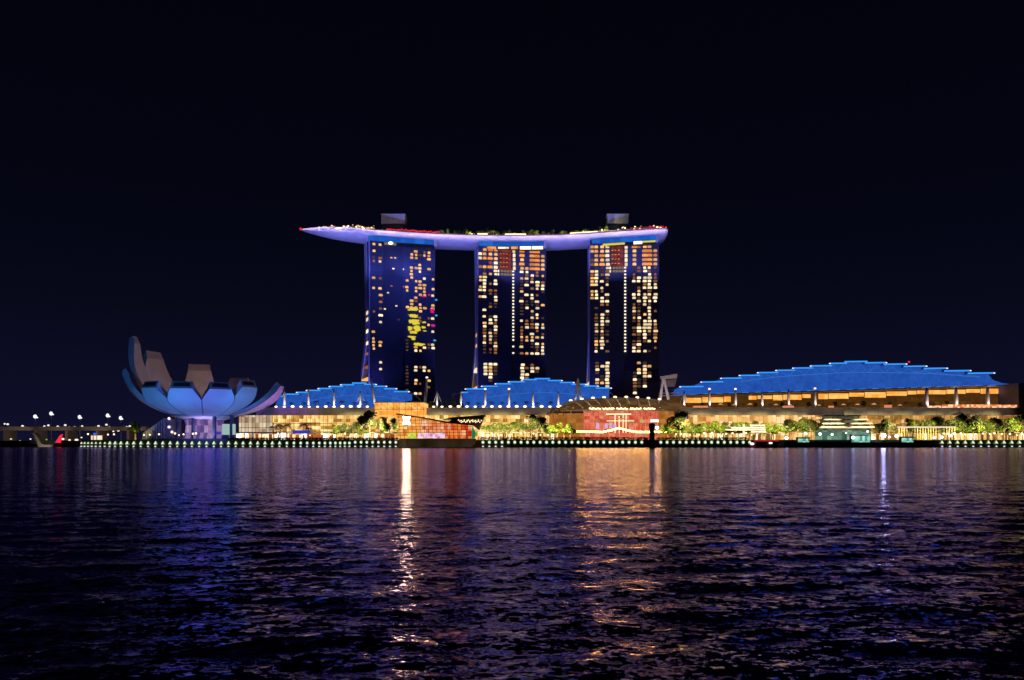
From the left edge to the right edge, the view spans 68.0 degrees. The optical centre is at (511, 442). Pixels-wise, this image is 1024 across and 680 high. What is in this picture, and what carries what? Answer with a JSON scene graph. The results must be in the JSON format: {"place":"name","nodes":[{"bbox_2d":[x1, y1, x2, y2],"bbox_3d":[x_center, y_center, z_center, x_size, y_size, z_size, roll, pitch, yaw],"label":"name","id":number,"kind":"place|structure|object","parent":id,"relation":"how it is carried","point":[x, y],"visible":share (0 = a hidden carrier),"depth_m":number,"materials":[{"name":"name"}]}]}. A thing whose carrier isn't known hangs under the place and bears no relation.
{"place":"outdoors","nodes":[
{"label":"outdoors","id":0,"kind":"place"},
{"bbox_2d":[0,441,80,443],"bbox_3d":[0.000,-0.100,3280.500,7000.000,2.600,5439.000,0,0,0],"label":"ground","id":1,"kind":"structure","parent":0,"point":[35,442],"depth_m":561.00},
{"bbox_2d":[0,427,149,440],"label":"road bridge","id":2,"kind":"structure","parent":1,"relation":"on","point":[9,433],"depth_m":690.00,"materials":[{"name":"concrete"}]},
{"bbox_2d":[359,240,436,407],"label":"hotel tower","id":3,"kind":"structure","parent":1,"relation":"on","point":[399,342],"depth_m":702.95,"materials":[{"name":"blue glass"}]},
{"bbox_2d":[300,214,667,250],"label":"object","id":4,"kind":"structure","parent":3,"relation":"on","point":[392,232],"depth_m":705.89,"materials":[{"name":"metal"}]},
{"bbox_2d":[471,242,545,387],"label":"hotel tower","id":5,"kind":"structure","parent":1,"relation":"on","point":[510,315],"depth_m":715.27,"materials":[{"name":"blue glass"}]},
{"bbox_2d":[583,240,658,438],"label":"hotel tower","id":6,"kind":"structure","parent":1,"relation":"on","point":[623,326],"depth_m":700.68,"materials":[{"name":"blue glass"}]},
{"bbox_2d":[0,444,80,445],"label":"embankment","id":7,"kind":"structure","parent":0,"point":[37,444],"depth_m":640.00,"materials":[{"name":"black concrete"}]},
{"bbox_2d":[293,430,309,433],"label":"awning","id":8,"kind":"object","parent":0,"point":[299,432],"visible":1,"depth_m":528.00,"materials":[{"name":"blue fabric"}]},
{"bbox_2d":[0,446,1023,679],"bbox_3d":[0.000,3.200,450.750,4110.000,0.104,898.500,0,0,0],"label":"water","id":9,"kind":"structure","parent":0,"point":[501,563],"depth_m":20.04,"materials":[{"name":"blue liquid"}]},
{"bbox_2d":[32,433,62,446],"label":"sailing boat","id":10,"kind":"object","parent":9,"relation":"on","point":[39,440],"visible":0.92,"depth_m":558.06,"materials":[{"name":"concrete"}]},
{"bbox_2d":[396,413,485,446],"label":"crystal pavilion","id":11,"kind":"structure","parent":9,"relation":"on","point":[416,431],"depth_m":469.81,"materials":[{"name":"orange glass"}]},
{"bbox_2d":[649,419,658,447],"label":"mooring pile","id":12,"kind":"object","parent":9,"relation":"in","point":[652,427],"visible":0.94,"depth_m":428.86,"materials":[{"name":"metal"}]},
{"bbox_2d":[749,440,777,447],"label":"boat","id":13,"kind":"object","parent":9,"relation":"on","point":[766,443],"visible":0.91,"depth_m":464.50,"materials":[{"name":"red paint"}]},
{"bbox_2d":[795,437,809,441],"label":"boat","id":14,"kind":"object","parent":9,"relation":"on","point":[800,439],"visible":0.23,"depth_m":494.38,"materials":[{"name":"paint"}]},
{"bbox_2d":[779,442,920,446],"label":"pontoon","id":15,"kind":"object","parent":9,"relation":"on","point":[849,444],"visible":0.96,"depth_m":482.00,"materials":[{"name":"paint"}]},
{"bbox_2d":[849,434,870,441],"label":"boat","id":16,"kind":"object","parent":9,"relation":"on","point":[861,438],"visible":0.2,"depth_m":494.38,"materials":[{"name":"paint"}]},
{"bbox_2d":[899,437,913,441],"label":"boat","id":17,"kind":"object","parent":9,"relation":"on","point":[906,439],"visible":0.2,"depth_m":494.38,"materials":[{"name":"paint"}]},
{"bbox_2d":[81,440,1023,446],"bbox_3d":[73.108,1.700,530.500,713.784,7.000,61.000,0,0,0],"label":"promenade","id":18,"kind":"structure","parent":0,"point":[929,443],"depth_m":500.00,"materials":[{"name":"concrete"}]},
{"bbox_2d":[91,433,104,439],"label":"kiosk","id":19,"kind":"object","parent":18,"relation":"on","point":[94,436],"visible":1,"depth_m":511.00,"materials":[{"name":"white glass"}]},
{"bbox_2d":[127,422,141,439],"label":"shade tree","id":20,"kind":"object","parent":18,"relation":"on","point":[135,427],"visible":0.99,"depth_m":510.48,"materials":[{"name":"green plant"}]},
{"bbox_2d":[142,417,180,439],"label":"entrance hall","id":21,"kind":"structure","parent":18,"relation":"on","point":[164,428],"depth_m":520.00,"materials":[{"name":"blue glass"}]},
{"bbox_2d":[122,336,283,439],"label":"lotus museum","id":22,"kind":"structure","parent":18,"relation":"on","point":[200,402],"depth_m":514.86,"materials":[{"name":"blue metal"}]},
{"bbox_2d":[222,424,229,438],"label":"kiosk","id":23,"kind":"object","parent":18,"relation":"on","point":[225,431],"visible":0.82,"depth_m":520.00,"materials":[{"name":"white metal"}]},
{"bbox_2d":[232,424,235,437],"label":"kiosk","id":24,"kind":"object","parent":18,"relation":"on","point":[233,430],"visible":0.75,"depth_m":520.20,"materials":[{"name":"white metal"}]},
{"bbox_2d":[280,424,291,436],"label":"palm tree","id":25,"kind":"object","parent":18,"relation":"on","point":[286,425],"visible":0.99,"depth_m":529.55,"materials":[{"name":"green plant"}]},
{"bbox_2d":[297,423,308,437],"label":"palm tree","id":26,"kind":"object","parent":18,"relation":"on","point":[303,424],"visible":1,"depth_m":529.54,"materials":[{"name":"green plant"}]},
{"bbox_2d":[227,437,397,439],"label":"hedge","id":27,"kind":"object","parent":18,"relation":"on","point":[316,438],"visible":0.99,"depth_m":503.38,"materials":[{"name":"green plant"}]},
{"bbox_2d":[236,382,428,439],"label":"shopping hall","id":28,"kind":"structure","parent":18,"relation":"on","point":[389,403],"depth_m":556.00,"materials":[{"name":"beige glass"}]},
{"bbox_2d":[283,389,285,405],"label":"mast","id":29,"kind":"object","parent":28,"relation":"on","point":[284,399],"visible":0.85,"depth_m":571.49,"materials":[{"name":"white metal"}]},
{"bbox_2d":[307,388,309,406],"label":"mast","id":30,"kind":"object","parent":28,"relation":"on","point":[308,399],"visible":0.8,"depth_m":571.52,"materials":[{"name":"white metal"}]},
{"bbox_2d":[370,378,375,403],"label":"mast","id":31,"kind":"object","parent":28,"relation":"on","point":[373,394],"visible":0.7,"depth_m":571.32,"materials":[{"name":"white metal"}]},
{"bbox_2d":[424,377,427,401],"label":"mast","id":32,"kind":"object","parent":28,"relation":"on","point":[425,391],"visible":0.8,"depth_m":571.11,"materials":[{"name":"white metal"}]},
{"bbox_2d":[332,424,341,439],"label":"shade tree","id":33,"kind":"object","parent":18,"relation":"on","point":[335,430],"visible":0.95,"depth_m":525.86,"materials":[{"name":"green plant"}]},
{"bbox_2d":[338,423,351,437],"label":"shade tree","id":34,"kind":"object","parent":18,"relation":"on","point":[342,427],"visible":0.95,"depth_m":527.01,"materials":[{"name":"green plant"}]},
{"bbox_2d":[347,421,360,436],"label":"shade tree","id":35,"kind":"object","parent":18,"relation":"on","point":[356,424],"visible":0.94,"depth_m":527.65,"materials":[{"name":"green plant"}]},
{"bbox_2d":[357,426,367,434],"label":"shade tree","id":36,"kind":"object","parent":18,"relation":"on","point":[360,431],"visible":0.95,"depth_m":527.51,"materials":[{"name":"green plant"}]},
{"bbox_2d":[356,410,380,436],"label":"shade tree","id":37,"kind":"object","parent":18,"relation":"on","point":[364,419],"visible":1,"depth_m":518.26,"materials":[{"name":"green plant"}]},
{"bbox_2d":[381,417,397,437],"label":"shade tree","id":38,"kind":"object","parent":18,"relation":"on","point":[385,425],"visible":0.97,"depth_m":519.13,"materials":[{"name":"green plant"}]},
{"bbox_2d":[492,422,502,437],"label":"palm tree","id":39,"kind":"object","parent":18,"relation":"on","point":[497,424],"visible":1,"depth_m":530.59,"materials":[{"name":"green plant"}]},
{"bbox_2d":[425,378,613,439],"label":"shopping hall","id":40,"kind":"structure","parent":18,"relation":"on","point":[545,390],"depth_m":600.00,"materials":[{"name":"blue metal"}]},
{"bbox_2d":[433,390,441,407],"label":"mast","id":41,"kind":"object","parent":40,"relation":"on","point":[436,396],"visible":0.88,"depth_m":571.39,"materials":[{"name":"white metal"}]},
{"bbox_2d":[484,388,485,407],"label":"mast","id":42,"kind":"object","parent":40,"relation":"on","point":[485,398],"visible":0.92,"depth_m":571.40,"materials":[{"name":"white metal"}]},
{"bbox_2d":[574,378,580,399],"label":"frame mast","id":43,"kind":"object","parent":40,"relation":"on","point":[577,386],"visible":0.77,"depth_m":559.40,"materials":[{"name":"white metal"}]},
{"bbox_2d":[515,422,523,437],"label":"palm tree","id":44,"kind":"object","parent":18,"relation":"on","point":[519,423],"visible":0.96,"depth_m":531.03,"materials":[{"name":"green plant"}]},
{"bbox_2d":[521,414,541,438],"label":"shade tree","id":45,"kind":"object","parent":18,"relation":"on","point":[532,417],"visible":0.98,"depth_m":523.71,"materials":[{"name":"green plant"}]},
{"bbox_2d":[528,416,547,438],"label":"shade tree","id":46,"kind":"object","parent":18,"relation":"on","point":[543,420],"visible":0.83,"depth_m":524.56,"materials":[{"name":"green plant"}]},
{"bbox_2d":[541,424,553,436],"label":"shade tree","id":47,"kind":"object","parent":18,"relation":"on","point":[547,428],"visible":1,"depth_m":520.01,"materials":[{"name":"green plant"}]},
{"bbox_2d":[551,425,561,437],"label":"shade tree","id":48,"kind":"object","parent":18,"relation":"on","point":[555,431],"visible":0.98,"depth_m":520.26,"materials":[{"name":"green plant"}]},
{"bbox_2d":[480,436,647,439],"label":"hedge","id":49,"kind":"object","parent":18,"relation":"on","point":[565,438],"visible":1,"depth_m":503.50,"materials":[{"name":"green plant"}]},
{"bbox_2d":[557,423,571,439],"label":"shade tree","id":50,"kind":"object","parent":18,"relation":"on","point":[564,430],"visible":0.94,"depth_m":519.59,"materials":[{"name":"green plant"}]},
{"bbox_2d":[565,425,576,437],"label":"shade tree","id":51,"kind":"object","parent":18,"relation":"on","point":[572,431],"visible":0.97,"depth_m":519.38,"materials":[{"name":"green plant"}]},
{"bbox_2d":[549,396,685,439],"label":"event pavilion","id":52,"kind":"structure","parent":18,"relation":"on","point":[603,413],"depth_m":533.19,"materials":[{"name":"red glass"}]},
{"bbox_2d":[577,428,660,436],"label":"light garland","id":53,"kind":"object","parent":18,"relation":"on","point":[615,429],"visible":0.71,"depth_m":526.86,"materials":[{"name":"metal"}]},
{"bbox_2d":[660,424,672,436],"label":"shade tree","id":54,"kind":"object","parent":18,"relation":"on","point":[667,429],"visible":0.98,"depth_m":521.61,"materials":[{"name":"green plant"}]},
{"bbox_2d":[667,424,681,439],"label":"shade tree","id":55,"kind":"object","parent":18,"relation":"on","point":[676,430],"visible":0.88,"depth_m":521.08,"materials":[{"name":"green plant"}]},
{"bbox_2d":[666,411,690,439],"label":"shade tree","id":56,"kind":"object","parent":18,"relation":"on","point":[676,419],"visible":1,"depth_m":519.97,"materials":[{"name":"green plant"}]},
{"bbox_2d":[681,423,693,439],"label":"shade tree","id":57,"kind":"object","parent":18,"relation":"on","point":[686,430],"visible":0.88,"depth_m":523.44,"materials":[{"name":"green plant"}]},
{"bbox_2d":[692,423,707,432],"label":"shade tree","id":58,"kind":"object","parent":18,"relation":"on","point":[697,426],"visible":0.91,"depth_m":528.56,"materials":[{"name":"green plant"}]},
{"bbox_2d":[656,437,749,439],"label":"hedge","id":59,"kind":"object","parent":18,"relation":"on","point":[695,438],"visible":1,"depth_m":503.44,"materials":[{"name":"green plant"}]},
{"bbox_2d":[698,423,709,437],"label":"shade tree","id":60,"kind":"object","parent":18,"relation":"on","point":[702,430],"visible":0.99,"depth_m":529.15,"materials":[{"name":"green plant"}]},
{"bbox_2d":[709,422,718,437],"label":"shade tree","id":61,"kind":"object","parent":18,"relation":"on","point":[714,428],"visible":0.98,"depth_m":526.76,"materials":[{"name":"green plant"}]},
{"bbox_2d":[712,420,729,439],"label":"shade tree","id":62,"kind":"object","parent":18,"relation":"on","point":[722,428],"visible":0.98,"depth_m":527.40,"materials":[{"name":"green plant"}]},
{"bbox_2d":[725,422,737,439],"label":"shade tree","id":63,"kind":"object","parent":18,"relation":"on","point":[734,423],"visible":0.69,"depth_m":528.77,"materials":[{"name":"green plant"}]},
{"bbox_2d":[728,423,741,439],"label":"shade tree","id":64,"kind":"object","parent":18,"relation":"on","point":[736,425],"visible":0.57,"depth_m":529.49,"materials":[{"name":"green plant"}]},
{"bbox_2d":[739,421,750,436],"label":"shade tree","id":65,"kind":"object","parent":18,"relation":"on","point":[742,423],"visible":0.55,"depth_m":529.38,"materials":[{"name":"green plant"}]},
{"bbox_2d":[724,424,765,436],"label":"light steps","id":66,"kind":"structure","parent":18,"relation":"on","point":[755,429],"depth_m":522.60,"materials":[{"name":"metal"}]},
{"bbox_2d":[741,421,758,439],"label":"shade tree","id":67,"kind":"object","parent":18,"relation":"on","point":[755,423],"visible":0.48,"depth_m":529.47,"materials":[{"name":"green plant"}]},
{"bbox_2d":[757,423,772,439],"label":"shade tree","id":68,"kind":"object","parent":18,"relation":"on","point":[769,428],"visible":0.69,"depth_m":527.39,"materials":[{"name":"green plant"}]},
{"bbox_2d":[772,424,780,439],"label":"shade tree","id":69,"kind":"object","parent":18,"relation":"on","point":[776,430],"visible":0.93,"depth_m":526.96,"materials":[{"name":"green plant"}]},
{"bbox_2d":[779,423,794,439],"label":"shade tree","id":70,"kind":"object","parent":18,"relation":"on","point":[783,429],"visible":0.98,"depth_m":530.21,"materials":[{"name":"green plant"}]},
{"bbox_2d":[784,418,802,439],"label":"shade tree","id":71,"kind":"object","parent":18,"relation":"on","point":[791,422],"visible":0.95,"depth_m":527.46,"materials":[{"name":"green plant"}]},
{"bbox_2d":[792,421,804,436],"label":"shade tree","id":72,"kind":"object","parent":18,"relation":"on","point":[801,430],"visible":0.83,"depth_m":529.62,"materials":[{"name":"green plant"}]},
{"bbox_2d":[796,417,810,436],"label":"shade tree","id":73,"kind":"object","parent":18,"relation":"on","point":[805,428],"visible":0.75,"depth_m":529.17,"materials":[{"name":"green plant"}]},
{"bbox_2d":[803,423,816,436],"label":"shade tree","id":74,"kind":"object","parent":18,"relation":"on","point":[808,431],"visible":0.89,"depth_m":529.11,"materials":[{"name":"green plant"}]},
{"bbox_2d":[806,419,824,439],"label":"shade tree","id":75,"kind":"object","parent":18,"relation":"on","point":[812,423],"visible":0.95,"depth_m":527.30,"materials":[{"name":"green plant"}]},
{"bbox_2d":[658,361,1023,439],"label":"shopping hall","id":76,"kind":"structure","parent":18,"relation":"on","point":[853,383],"depth_m":586.82,"materials":[{"name":"blue metal"}]},
{"bbox_2d":[659,374,676,399],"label":"billboard frame","id":77,"kind":"object","parent":76,"relation":"attached to","point":[671,382],"visible":0.94,"depth_m":584.20,"materials":[{"name":"white metal"}]},
{"bbox_2d":[708,388,710,407],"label":"mast","id":78,"kind":"object","parent":76,"relation":"on","point":[709,398],"visible":0.94,"depth_m":569.38,"materials":[{"name":"white metal"}]},
{"bbox_2d":[734,388,736,407],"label":"mast","id":79,"kind":"object","parent":76,"relation":"on","point":[735,396],"visible":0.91,"depth_m":569.31,"materials":[{"name":"white metal"}]},
{"bbox_2d":[787,389,789,405],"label":"mast","id":80,"kind":"object","parent":76,"relation":"on","point":[788,397],"visible":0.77,"depth_m":569.30,"materials":[{"name":"white metal"}]},
{"bbox_2d":[814,388,815,407],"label":"mast","id":81,"kind":"object","parent":76,"relation":"on","point":[814,397],"visible":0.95,"depth_m":569.31,"materials":[{"name":"white metal"}]},
{"bbox_2d":[924,388,928,407],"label":"mast","id":82,"kind":"object","parent":76,"relation":"on","point":[926,400],"visible":0.86,"depth_m":568.99,"materials":[{"name":"white metal"}]},
{"bbox_2d":[954,387,957,403],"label":"mast","id":83,"kind":"object","parent":76,"relation":"on","point":[955,396],"visible":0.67,"depth_m":568.98,"materials":[{"name":"white metal"}]},
{"bbox_2d":[985,387,989,404],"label":"mast","id":84,"kind":"object","parent":76,"relation":"on","point":[987,398],"visible":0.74,"depth_m":568.99,"materials":[{"name":"white metal"}]},
{"bbox_2d":[815,415,874,439],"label":"layered cafe","id":85,"kind":"structure","parent":18,"relation":"on","point":[838,426],"depth_m":523.00,"materials":[{"name":"metal"}]},
{"bbox_2d":[873,423,887,439],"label":"shade tree","id":86,"kind":"object","parent":18,"relation":"on","point":[879,428],"visible":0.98,"depth_m":522.60,"materials":[{"name":"green plant"}]},
{"bbox_2d":[880,418,897,439],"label":"shade tree","id":87,"kind":"object","parent":18,"relation":"on","point":[886,423],"visible":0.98,"depth_m":522.80,"materials":[{"name":"green plant"}]},
{"bbox_2d":[904,418,915,436],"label":"shade tree","id":88,"kind":"object","parent":18,"relation":"on","point":[910,422],"visible":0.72,"depth_m":525.92,"materials":[{"name":"green plant"}]},
{"bbox_2d":[907,421,923,439],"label":"shade tree","id":89,"kind":"object","parent":18,"relation":"on","point":[919,423],"visible":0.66,"depth_m":526.48,"materials":[{"name":"green plant"}]},
{"bbox_2d":[917,419,932,439],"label":"shade tree","id":90,"kind":"object","parent":18,"relation":"on","point":[928,422],"visible":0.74,"depth_m":526.01,"materials":[{"name":"green plant"}]},
{"bbox_2d":[897,426,955,439],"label":"trellis","id":91,"kind":"object","parent":18,"relation":"on","point":[930,427],"visible":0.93,"depth_m":519.20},
{"bbox_2d":[924,423,935,439],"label":"shade tree","id":92,"kind":"object","parent":18,"relation":"on","point":[927,430],"visible":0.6,"depth_m":526.51,"materials":[{"name":"green plant"}]},
{"bbox_2d":[931,420,944,439],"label":"shade tree","id":93,"kind":"object","parent":18,"relation":"on","point":[934,422],"visible":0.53,"depth_m":524.39,"materials":[{"name":"green plant"}]},
{"bbox_2d":[931,416,953,439],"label":"shade tree","id":94,"kind":"object","parent":18,"relation":"on","point":[941,422],"visible":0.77,"depth_m":524.18,"materials":[{"name":"green plant"}]},
{"bbox_2d":[942,424,953,439],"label":"shade tree","id":95,"kind":"object","parent":18,"relation":"on","point":[951,431],"visible":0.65,"depth_m":527.36,"materials":[{"name":"green plant"}]},
{"bbox_2d":[947,419,965,431],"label":"shade tree","id":96,"kind":"object","parent":18,"relation":"on","point":[957,428],"visible":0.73,"depth_m":524.74,"materials":[{"name":"green plant"}]},
{"bbox_2d":[949,413,970,439],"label":"shade tree","id":97,"kind":"object","parent":18,"relation":"on","point":[961,417],"visible":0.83,"depth_m":527.83,"materials":[{"name":"green plant"}]},
{"bbox_2d":[961,422,972,439],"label":"shade tree","id":98,"kind":"object","parent":18,"relation":"on","point":[967,429],"visible":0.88,"depth_m":526.53,"materials":[{"name":"green plant"}]},
{"bbox_2d":[965,419,984,439],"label":"shade tree","id":99,"kind":"object","parent":18,"relation":"on","point":[979,428],"visible":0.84,"depth_m":524.38,"materials":[{"name":"green plant"}]},
{"bbox_2d":[967,414,991,439],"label":"shade tree","id":100,"kind":"object","parent":18,"relation":"on","point":[978,419],"visible":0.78,"depth_m":527.19,"materials":[{"name":"green plant"}]},
{"bbox_2d":[979,422,994,439],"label":"shade tree","id":101,"kind":"object","parent":18,"relation":"on","point":[985,430],"visible":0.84,"depth_m":527.28,"materials":[{"name":"green plant"}]},
{"bbox_2d":[982,419,1003,439],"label":"shade tree","id":102,"kind":"object","parent":18,"relation":"on","point":[990,427],"visible":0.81,"depth_m":526.16,"materials":[{"name":"green plant"}]},
{"bbox_2d":[988,417,1010,439],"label":"shade tree","id":103,"kind":"object","parent":18,"relation":"on","point":[999,424],"visible":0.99,"depth_m":524.85,"materials":[{"name":"green plant"}]},
{"bbox_2d":[995,421,1014,439],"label":"shade tree","id":104,"kind":"object","parent":18,"relation":"on","point":[1004,429],"visible":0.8,"depth_m":527.30,"materials":[{"name":"green plant"}]},
{"bbox_2d":[1004,418,1020,439],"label":"shade tree","id":105,"kind":"object","parent":18,"relation":"on","point":[1017,428],"visible":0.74,"depth_m":525.02,"materials":[{"name":"green plant"}]},
{"bbox_2d":[1007,413,1023,439],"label":"shade tree","id":106,"kind":"object","parent":18,"relation":"on","point":[1019,418],"visible":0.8,"depth_m":526.93,"materials":[{"name":"green plant"}]},
{"bbox_2d":[603,242,624,245],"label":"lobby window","id":107,"kind":"structure","parent":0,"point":[623,243],"depth_m":699.25,"materials":[{"name":"yellow glass"}]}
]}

